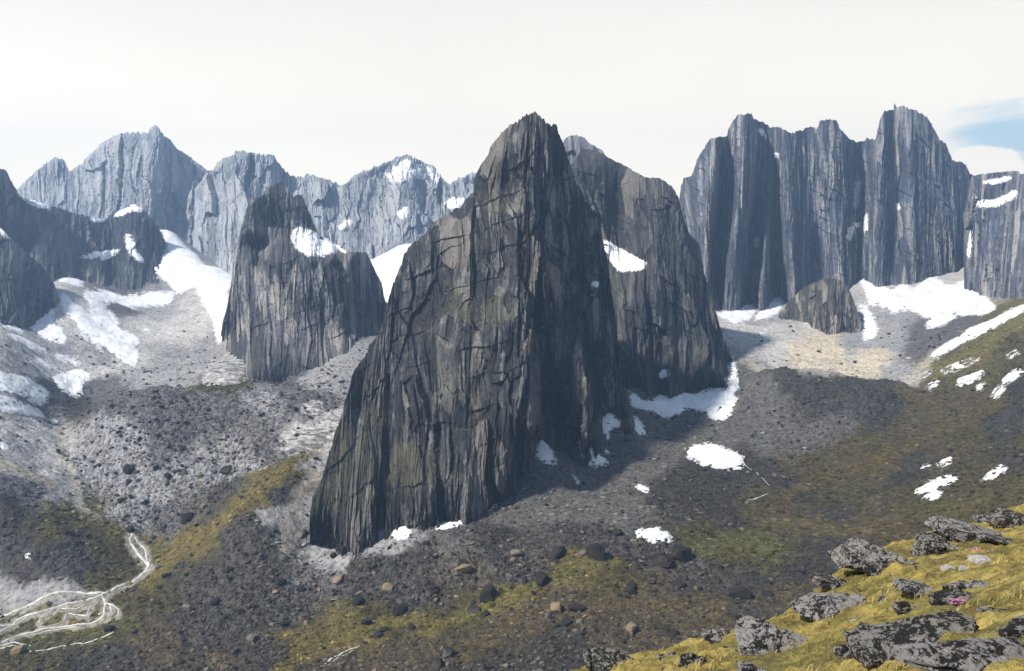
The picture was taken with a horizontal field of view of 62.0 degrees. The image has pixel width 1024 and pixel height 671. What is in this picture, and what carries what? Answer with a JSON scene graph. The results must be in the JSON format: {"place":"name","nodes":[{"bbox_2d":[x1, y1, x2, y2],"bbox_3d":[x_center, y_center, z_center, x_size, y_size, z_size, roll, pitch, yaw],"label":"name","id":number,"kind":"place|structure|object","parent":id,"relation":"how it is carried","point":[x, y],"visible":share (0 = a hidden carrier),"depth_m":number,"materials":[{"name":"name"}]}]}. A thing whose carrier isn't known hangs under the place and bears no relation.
{"place":"outdoors","nodes":[
{"label":"outdoors","id":0,"kind":"place"},
{"bbox_2d":[0,233,58,328],"bbox_3d":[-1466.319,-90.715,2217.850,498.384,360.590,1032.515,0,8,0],"label":"mountain","id":1,"kind":"structure","parent":0,"point":[29,296],"depth_m":2305.45,"materials":[{"name":"stone"}]},
{"bbox_2d":[0,168,165,289],"bbox_3d":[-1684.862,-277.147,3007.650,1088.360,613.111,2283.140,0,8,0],"label":"mountain","id":2,"kind":"structure","parent":0,"point":[55,243],"depth_m":3124.38,"materials":[{"name":"stone"}]},
{"bbox_2d":[22,198,50,210],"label":"snow patch","id":3,"kind":"object","parent":2,"relation":"on","point":[37,204],"visible":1,"depth_m":3187.20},
{"bbox_2d":[55,277,83,287],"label":"snow patch","id":4,"kind":"object","parent":2,"relation":"on","point":[75,282],"visible":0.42,"depth_m":2757.43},
{"bbox_2d":[79,249,118,260],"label":"snow patch","id":5,"kind":"object","parent":2,"relation":"on","point":[105,255],"visible":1,"depth_m":3192.41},
{"bbox_2d":[114,204,144,216],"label":"snow patch","id":6,"kind":"object","parent":2,"relation":"on","point":[132,208],"visible":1,"depth_m":3546.98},
{"bbox_2d":[124,234,144,262],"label":"snow patch","id":7,"kind":"object","parent":2,"relation":"on","point":[130,244],"visible":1,"depth_m":3316.19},
{"bbox_2d":[17,125,212,246],"bbox_3d":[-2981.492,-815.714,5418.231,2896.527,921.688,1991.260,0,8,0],"label":"mountain","id":8,"kind":"structure","parent":0,"point":[156,174],"depth_m":4932.55,"materials":[{"name":"stone"}]},
{"bbox_2d":[129,127,151,134],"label":"snow patch","id":9,"kind":"object","parent":8,"relation":"on","point":[141,130],"visible":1,"depth_m":4967.44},
{"bbox_2d":[194,150,341,270],"bbox_3d":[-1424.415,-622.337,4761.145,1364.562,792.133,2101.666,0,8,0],"label":"mountain","id":10,"kind":"structure","parent":0,"point":[227,187],"depth_m":4489.90,"materials":[{"name":"stone"}]},
{"bbox_2d":[221,181,386,382],"bbox_3d":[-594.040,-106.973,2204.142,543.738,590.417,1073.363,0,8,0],"label":"mountain","id":11,"kind":"structure","parent":0,"point":[290,309],"depth_m":2029.13,"materials":[{"name":"stone"}]},
{"bbox_2d":[290,226,346,257],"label":"snow patch","id":12,"kind":"object","parent":11,"relation":"on","point":[305,239],"visible":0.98,"depth_m":2213.44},
{"bbox_2d":[0,462,767,670],"bbox_3d":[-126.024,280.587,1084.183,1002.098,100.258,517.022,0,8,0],"label":"river","id":13,"kind":"structure","parent":0,"point":[140,557],"depth_m":1023.24,"materials":[{"name":"liquid"}]},
{"bbox_2d":[332,154,475,259],"bbox_3d":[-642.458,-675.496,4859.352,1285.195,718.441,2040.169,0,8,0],"label":"mountain","id":14,"kind":"structure","parent":0,"point":[373,201],"depth_m":4603.84,"materials":[{"name":"stone"}]},
{"bbox_2d":[336,219,352,230],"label":"snow patch","id":15,"kind":"object","parent":14,"relation":"on","point":[344,224],"visible":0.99,"depth_m":4409.43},
{"bbox_2d":[395,207,409,220],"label":"snow patch","id":16,"kind":"object","parent":14,"relation":"on","point":[403,213],"visible":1,"depth_m":4386.27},
{"bbox_2d":[384,158,441,185],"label":"snow patch","id":17,"kind":"object","parent":14,"relation":"on","point":[415,170],"visible":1,"depth_m":4803.43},
{"bbox_2d":[444,196,463,209],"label":"snow patch","id":18,"kind":"object","parent":14,"relation":"on","point":[451,203],"visible":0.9,"depth_m":4615.82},
{"bbox_2d":[309,111,635,557],"bbox_3d":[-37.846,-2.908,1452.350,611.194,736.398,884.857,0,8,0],"label":"mountain","id":19,"kind":"structure","parent":0,"point":[489,362],"depth_m":1303.31,"materials":[{"name":"stone"}]},
{"bbox_2d":[0,234,1023,670],"bbox_3d":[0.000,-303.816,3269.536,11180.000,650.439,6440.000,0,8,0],"label":"terrain","id":20,"kind":"structure","parent":0,"point":[186,318],"depth_m":1205.84,"materials":[{"name":"gravel"}]},
{"bbox_2d":[2,324,24,335],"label":"snow patch","id":21,"kind":"object","parent":20,"relation":"on","point":[16,329],"visible":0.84,"depth_m":2070.19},
{"bbox_2d":[10,644,27,653],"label":"boulder","id":22,"kind":"object","parent":20,"relation":"on","point":[19,649],"visible":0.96,"depth_m":931.83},
{"bbox_2d":[0,370,51,405],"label":"snow patch","id":23,"kind":"object","parent":20,"relation":"on","point":[16,383],"visible":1,"depth_m":1600.93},
{"bbox_2d":[6,332,49,355],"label":"snow patch","id":24,"kind":"object","parent":20,"relation":"on","point":[26,342],"visible":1,"depth_m":1935.70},
{"bbox_2d":[0,394,58,422],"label":"snow patch","id":25,"kind":"object","parent":20,"relation":"on","point":[19,407],"visible":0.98,"depth_m":1492.56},
{"bbox_2d":[0,312,69,346],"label":"snow patch","id":26,"kind":"object","parent":20,"relation":"on","point":[45,327],"visible":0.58,"depth_m":2208.85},
{"bbox_2d":[33,355,62,373],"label":"snow patch","id":27,"kind":"object","parent":20,"relation":"on","point":[41,361],"visible":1,"depth_m":1865.20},
{"bbox_2d":[52,351,85,366],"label":"snow patch","id":28,"kind":"object","parent":20,"relation":"on","point":[70,360],"visible":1,"depth_m":1979.48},
{"bbox_2d":[50,369,91,397],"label":"snow patch","id":29,"kind":"object","parent":20,"relation":"on","point":[72,381],"visible":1,"depth_m":1831.08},
{"bbox_2d":[58,288,141,367],"bbox_3d":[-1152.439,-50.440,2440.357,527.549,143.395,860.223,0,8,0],"label":"snow patch","id":30,"kind":"object","parent":20,"relation":"on","point":[100,325],"visible":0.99,"depth_m":2350.69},
{"bbox_2d":[107,309,122,326],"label":"snow patch","id":31,"kind":"object","parent":20,"relation":"on","point":[114,318],"visible":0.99,"depth_m":2508.61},
{"bbox_2d":[122,464,133,474],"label":"boulder","id":32,"kind":"object","parent":20,"relation":"on","point":[128,469],"visible":1,"depth_m":1303.69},
{"bbox_2d":[94,287,175,310],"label":"snow patch","id":33,"kind":"object","parent":20,"relation":"on","point":[155,299],"visible":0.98,"depth_m":2828.61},
{"bbox_2d":[180,512,193,523],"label":"boulder","id":34,"kind":"object","parent":20,"relation":"on","point":[185,518],"visible":1,"depth_m":1201.16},
{"bbox_2d":[154,230,231,294],"bbox_3d":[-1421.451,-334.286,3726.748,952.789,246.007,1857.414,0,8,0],"label":"snow patch","id":35,"kind":"object","parent":20,"relation":"on","point":[182,269],"visible":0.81,"depth_m":3281.66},
{"bbox_2d":[194,285,228,344],"bbox_3d":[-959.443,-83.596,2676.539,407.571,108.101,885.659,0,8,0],"label":"snow patch","id":36,"kind":"object","parent":20,"relation":"on","point":[214,303],"visible":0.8,"depth_m":2720.40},
{"bbox_2d":[202,352,245,385],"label":"rock slab","id":37,"kind":"object","parent":20,"relation":"on","point":[232,373],"visible":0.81,"depth_m":1776.93,"materials":[{"name":"stone"}]},
{"bbox_2d":[219,465,231,474],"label":"boulder","id":38,"kind":"object","parent":20,"relation":"on","point":[224,470],"visible":1,"depth_m":1287.25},
{"bbox_2d":[300,400,323,414],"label":"rock slab","id":39,"kind":"object","parent":20,"relation":"on","point":[311,406],"visible":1,"depth_m":1448.51,"materials":[{"name":"stone"}]},
{"bbox_2d":[284,411,342,454],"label":"rock slab","id":40,"kind":"object","parent":20,"relation":"on","point":[319,434],"visible":0.88,"depth_m":1348.66,"materials":[{"name":"stone"}]},
{"bbox_2d":[353,594,363,605],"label":"boulder","id":41,"kind":"object","parent":20,"relation":"on","point":[358,600],"visible":1,"depth_m":961.72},
{"bbox_2d":[371,243,411,302],"bbox_3d":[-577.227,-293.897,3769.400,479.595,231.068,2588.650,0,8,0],"label":"snow patch","id":42,"kind":"object","parent":20,"relation":"on","point":[386,265],"visible":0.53,"depth_m":3264.18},
{"bbox_2d":[392,603,406,615],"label":"boulder","id":43,"kind":"object","parent":20,"relation":"on","point":[399,609],"visible":1,"depth_m":940.63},
{"bbox_2d":[391,526,411,540],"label":"snow patch","id":44,"kind":"object","parent":20,"relation":"on","point":[400,532],"visible":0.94,"depth_m":1075.42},
{"bbox_2d":[431,657,443,667],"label":"boulder","id":45,"kind":"object","parent":20,"relation":"on","point":[437,662],"visible":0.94,"depth_m":802.75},
{"bbox_2d":[440,647,453,657],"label":"boulder","id":46,"kind":"object","parent":20,"relation":"on","point":[449,651],"visible":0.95,"depth_m":833.82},
{"bbox_2d":[435,520,461,530],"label":"snow patch","id":47,"kind":"object","parent":20,"relation":"on","point":[445,525],"visible":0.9,"depth_m":1090.08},
{"bbox_2d":[454,564,471,572],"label":"boulder","id":48,"kind":"object","parent":20,"relation":"on","point":[465,568],"visible":1,"depth_m":994.28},
{"bbox_2d":[467,604,480,613],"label":"boulder","id":49,"kind":"object","parent":20,"relation":"on","point":[473,609],"visible":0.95,"depth_m":934.30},
{"bbox_2d":[479,584,497,602],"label":"boulder","id":50,"kind":"object","parent":20,"relation":"on","point":[488,593],"visible":0.9,"depth_m":946.09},
{"bbox_2d":[0,327,1023,670],"bbox_3d":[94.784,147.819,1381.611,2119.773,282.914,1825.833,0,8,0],"label":"undergrowth","id":51,"kind":"object","parent":20,"relation":"on","point":[572,551],"visible":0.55,"depth_m":1059.78,"materials":[{"name":"plant"}]},
{"bbox_2d":[0,317,1023,670],"bbox_3d":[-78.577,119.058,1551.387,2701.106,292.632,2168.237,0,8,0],"label":"rubble","id":52,"kind":"object","parent":20,"relation":"on","point":[368,597],"visible":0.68,"depth_m":1049.66,"materials":[{"name":"stone"}]},
{"bbox_2d":[535,571,549,584],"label":"boulder","id":53,"kind":"object","parent":20,"relation":"on","point":[542,578],"visible":1,"depth_m":967.50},
{"bbox_2d":[535,439,557,464],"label":"snow patch","id":54,"kind":"object","parent":20,"relation":"on","point":[545,451],"visible":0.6,"depth_m":1256.09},
{"bbox_2d":[550,602,560,612],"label":"boulder","id":55,"kind":"object","parent":20,"relation":"on","point":[555,607],"visible":0.94,"depth_m":905.37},
{"bbox_2d":[549,546,565,560],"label":"boulder","id":56,"kind":"object","parent":20,"relation":"on","point":[557,552],"visible":0.9,"depth_m":1014.54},
{"bbox_2d":[568,602,585,611],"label":"boulder","id":57,"kind":"object","parent":20,"relation":"on","point":[575,607],"visible":1,"depth_m":904.27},
{"bbox_2d":[578,439,608,468],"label":"snow patch","id":58,"kind":"object","parent":20,"relation":"on","point":[599,460],"visible":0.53,"depth_m":1303.52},
{"bbox_2d":[586,543,605,560],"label":"boulder","id":59,"kind":"object","parent":20,"relation":"on","point":[595,551],"visible":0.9,"depth_m":1004.87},
{"bbox_2d":[602,412,620,454],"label":"snow patch","id":60,"kind":"object","parent":20,"relation":"on","point":[611,420],"visible":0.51,"depth_m":1408.92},
{"bbox_2d":[625,622,636,633],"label":"boulder","id":61,"kind":"object","parent":20,"relation":"on","point":[630,627],"visible":0.99,"depth_m":858.99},
{"bbox_2d":[632,416,647,435],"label":"snow patch","id":62,"kind":"object","parent":20,"relation":"on","point":[639,425],"visible":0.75,"depth_m":1485.97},
{"bbox_2d":[635,527,672,543],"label":"snow patch","id":63,"kind":"object","parent":20,"relation":"on","point":[653,534],"visible":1,"depth_m":1076.53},
{"bbox_2d":[650,553,671,567],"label":"boulder","id":64,"kind":"object","parent":20,"relation":"on","point":[662,560],"visible":0.98,"depth_m":999.22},
{"bbox_2d":[671,579,686,588],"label":"boulder","id":65,"kind":"object","parent":20,"relation":"on","point":[678,584],"visible":1,"depth_m":954.69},
{"bbox_2d":[671,545,690,562],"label":"boulder","id":66,"kind":"object","parent":20,"relation":"on","point":[679,553],"visible":0.99,"depth_m":1012.81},
{"bbox_2d":[629,387,737,421],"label":"snow patch","id":67,"kind":"object","parent":20,"relation":"on","point":[711,401],"visible":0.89,"depth_m":1637.88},
{"bbox_2d":[685,441,744,470],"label":"snow patch","id":68,"kind":"object","parent":20,"relation":"on","point":[716,456],"visible":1,"depth_m":1366.32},
{"bbox_2d":[727,354,739,393],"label":"snow patch","id":69,"kind":"object","parent":20,"relation":"on","point":[733,381],"visible":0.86,"depth_m":1744.51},
{"bbox_2d":[716,304,757,325],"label":"snow patch","id":70,"kind":"object","parent":20,"relation":"on","point":[745,313],"visible":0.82,"depth_m":2644.31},
{"bbox_2d":[728,586,750,598],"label":"boulder","id":71,"kind":"object","parent":20,"relation":"on","point":[742,592],"visible":0.94,"depth_m":913.48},
{"bbox_2d":[754,296,783,320],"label":"snow patch","id":72,"kind":"object","parent":20,"relation":"on","point":[775,305],"visible":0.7,"depth_m":2743.56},
{"bbox_2d":[857,300,879,342],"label":"snow patch","id":73,"kind":"object","parent":20,"relation":"on","point":[870,329],"visible":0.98,"depth_m":2547.27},
{"bbox_2d":[857,276,996,318],"bbox_3d":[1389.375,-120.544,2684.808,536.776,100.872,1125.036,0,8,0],"label":"snow patch","id":74,"kind":"object","parent":20,"relation":"on","point":[929,297],"visible":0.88,"depth_m":2724.31,"materials":[{"name":"snow"}]},
{"bbox_2d":[921,491,941,500],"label":"snow patch","id":75,"kind":"object","parent":20,"relation":"on","point":[933,495],"visible":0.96,"depth_m":1087.62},
{"bbox_2d":[914,475,958,494],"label":"snow patch","id":76,"kind":"object","parent":20,"relation":"on","point":[931,485],"visible":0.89,"depth_m":1111.24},
{"bbox_2d":[924,312,956,328],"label":"snow patch","id":77,"kind":"object","parent":20,"relation":"on","point":[938,320],"visible":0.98,"depth_m":2432.92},
{"bbox_2d":[950,357,978,372],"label":"snow patch","id":78,"kind":"object","parent":20,"relation":"on","point":[957,365],"visible":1,"depth_m":1746.57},
{"bbox_2d":[956,370,984,386],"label":"snow patch","id":79,"kind":"object","parent":20,"relation":"on","point":[971,377],"visible":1,"depth_m":1631.45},
{"bbox_2d":[930,304,1023,359],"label":"snow patch","id":80,"kind":"object","parent":20,"relation":"on","point":[976,331],"visible":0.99,"depth_m":1954.19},
{"bbox_2d":[983,464,1008,480],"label":"snow patch","id":81,"kind":"object","parent":20,"relation":"on","point":[998,470],"visible":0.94,"depth_m":1031.86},
{"bbox_2d":[990,384,1006,399],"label":"snow patch","id":82,"kind":"object","parent":20,"relation":"on","point":[1001,390],"visible":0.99,"depth_m":1458.30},
{"bbox_2d":[1002,368,1023,386],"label":"snow patch","id":83,"kind":"object","parent":20,"relation":"on","point":[1011,376],"visible":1,"depth_m":1464.55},
{"bbox_2d":[0,0,1023,196],"label":"sky","id":84,"kind":"structure","parent":0,"point":[333,90],"materials":[{"name":"white"}]},
{"bbox_2d":[563,135,604,163],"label":"mountain","id":85,"kind":"structure","parent":0,"point":[574,145],"depth_m":2777.84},
{"bbox_2d":[570,148,732,398],"bbox_3d":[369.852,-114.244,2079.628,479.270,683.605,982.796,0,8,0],"label":"mountain","id":86,"kind":"structure","parent":0,"point":[665,313],"depth_m":1861.17,"materials":[{"name":"stone"}]},
{"bbox_2d":[603,239,646,272],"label":"snow patch","id":87,"kind":"object","parent":86,"relation":"on","point":[621,260],"visible":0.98,"depth_m":1931.85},
{"bbox_2d":[571,504,1023,670],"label":"hillside","id":88,"kind":"structure","parent":0,"point":[926,568],"depth_m":10.34,"materials":[{"name":"plant"}]},
{"bbox_2d":[582,646,633,670],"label":"rock","id":89,"kind":"object","parent":88,"relation":"on","point":[600,658],"visible":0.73,"depth_m":11.59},
{"bbox_2d":[678,653,706,666],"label":"rock","id":90,"kind":"object","parent":88,"relation":"on","point":[688,659],"visible":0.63,"depth_m":10.15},
{"bbox_2d":[700,627,730,643],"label":"rock","id":91,"kind":"object","parent":88,"relation":"on","point":[714,635],"visible":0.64,"depth_m":11.20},
{"bbox_2d":[737,661,766,670],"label":"rock","id":92,"kind":"object","parent":88,"relation":"on","point":[745,666],"visible":1,"depth_m":8.41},
{"bbox_2d":[734,615,807,655],"bbox_3d":[2.999,3.455,9.653,0.929,0.388,0.543,0,8,0],"label":"rock","id":93,"kind":"object","parent":88,"relation":"on","point":[755,636],"visible":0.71,"depth_m":9.53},
{"bbox_2d":[791,592,865,620],"bbox_3d":[4.232,3.615,11.231,0.962,0.331,0.605,0,8,0],"label":"rock","id":94,"kind":"object","parent":88,"relation":"on","point":[815,606],"visible":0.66,"depth_m":11.19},
{"bbox_2d":[810,571,846,589],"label":"rock","id":95,"kind":"object","parent":88,"relation":"on","point":[827,581],"visible":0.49,"depth_m":14.21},
{"bbox_2d":[833,644,849,658],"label":"rock","id":96,"kind":"object","parent":88,"relation":"on","point":[839,651],"visible":0.44,"depth_m":7.75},
{"bbox_2d":[827,536,918,572],"bbox_3d":[6.302,3.826,14.623,1.522,0.730,0.916,0,8,0],"label":"rock","id":97,"kind":"object","parent":88,"relation":"on","point":[853,552],"visible":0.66,"depth_m":14.36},
{"bbox_2d":[860,561,887,575],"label":"rock","id":98,"kind":"object","parent":88,"relation":"on","point":[871,569],"visible":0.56,"depth_m":14.07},
{"bbox_2d":[891,601,917,614],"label":"rock","id":99,"kind":"object","parent":88,"relation":"on","point":[901,607],"visible":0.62,"depth_m":9.45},
{"bbox_2d":[841,610,978,666],"bbox_3d":[3.204,2.398,6.688,1.104,0.370,0.613,0,8,0],"label":"rock","id":100,"kind":"object","parent":88,"relation":"on","point":[868,646],"visible":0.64,"depth_m":6.63,"materials":[{"name":"stone"}]},
{"bbox_2d":[893,578,933,597],"bbox_3d":[5.069,3.195,10.584,0.619,0.252,0.323,0,8,0],"label":"rock","id":101,"kind":"object","parent":88,"relation":"on","point":[917,589],"visible":0.62,"depth_m":10.54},
{"bbox_2d":[910,532,960,556],"bbox_3d":[7.592,3.882,15.221,0.907,0.669,0.538,0,8,0],"label":"rock","id":102,"kind":"object","parent":88,"relation":"on","point":[927,544],"visible":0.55,"depth_m":15.09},
{"bbox_2d":[928,589,972,605],"bbox_3d":[4.666,2.818,8.980,0.543,0.231,0.322,-2,8,-17],"label":"rock","id":103,"kind":"object","parent":88,"relation":"on","point":[940,597],"visible":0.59,"depth_m":8.92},
{"bbox_2d":[889,637,1023,670],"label":"rock","id":104,"kind":"object","parent":88,"relation":"on","point":[974,654],"visible":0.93,"depth_m":5.11,"materials":[{"name":"stone"}]},
{"bbox_2d":[924,514,1001,542],"bbox_3d":[8.791,3.851,16.464,1.388,0.590,0.796,0,8,0],"label":"rock","id":105,"kind":"object","parent":88,"relation":"on","point":[950,529],"visible":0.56,"depth_m":16.32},
{"bbox_2d":[942,580,989,590],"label":"rock","id":106,"kind":"object","parent":88,"relation":"on","point":[960,585],"visible":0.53,"depth_m":9.68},
{"bbox_2d":[967,554,991,564],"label":"stone","id":107,"kind":"object","parent":88,"relation":"on","point":[979,559],"visible":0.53,"depth_m":12.07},
{"bbox_2d":[971,515,988,523],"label":"rock","id":108,"kind":"object","parent":88,"relation":"on","point":[978,519],"visible":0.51,"depth_m":19.14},
{"bbox_2d":[976,606,1006,612],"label":"rock","id":109,"kind":"object","parent":88,"relation":"on","point":[981,609],"visible":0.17,"depth_m":7.44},
{"bbox_2d":[977,533,1013,545],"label":"rock","id":110,"kind":"object","parent":88,"relation":"on","point":[989,538],"visible":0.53,"depth_m":15.39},
{"bbox_2d":[986,508,1023,527],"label":"rock","id":111,"kind":"object","parent":88,"relation":"on","point":[1002,518],"visible":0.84,"depth_m":17.31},
{"bbox_2d":[995,615,1023,637],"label":"rock","id":112,"kind":"object","parent":88,"relation":"on","point":[1014,627],"visible":0.82,"depth_m":5.83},
{"bbox_2d":[778,279,862,334],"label":"mountain","id":113,"kind":"structure","parent":0,"point":[827,306],"depth_m":2526.57,"materials":[{"name":"stone"}]},
{"bbox_2d":[679,103,972,310],"bbox_3d":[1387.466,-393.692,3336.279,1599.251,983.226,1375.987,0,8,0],"label":"mountain","id":114,"kind":"structure","parent":0,"point":[742,186],"depth_m":3014.72,"materials":[{"name":"stone"}]},
{"bbox_2d":[846,226,854,241],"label":"snow patch","id":115,"kind":"object","parent":114,"relation":"on","point":[850,232],"visible":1,"depth_m":3095.74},
{"bbox_2d":[853,177,860,209],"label":"snow patch","id":116,"kind":"object","parent":114,"relation":"on","point":[856,199],"visible":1,"depth_m":3265.46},
{"bbox_2d":[960,171,1023,299],"bbox_3d":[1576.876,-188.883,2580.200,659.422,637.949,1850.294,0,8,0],"label":"mountain","id":117,"kind":"structure","parent":0,"point":[994,265],"depth_m":2666.50,"materials":[{"name":"stone"}]},
{"bbox_2d":[966,230,972,258],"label":"snow patch","id":118,"kind":"object","parent":117,"relation":"on","point":[968,249],"visible":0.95,"depth_m":2936.21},
{"bbox_2d":[972,189,1018,207],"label":"snow patch","id":119,"kind":"object","parent":117,"relation":"on","point":[1001,200],"visible":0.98,"depth_m":2732.97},
{"bbox_2d":[982,175,1011,184],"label":"snow patch","id":120,"kind":"object","parent":117,"relation":"on","point":[995,181],"visible":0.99,"depth_m":2806.88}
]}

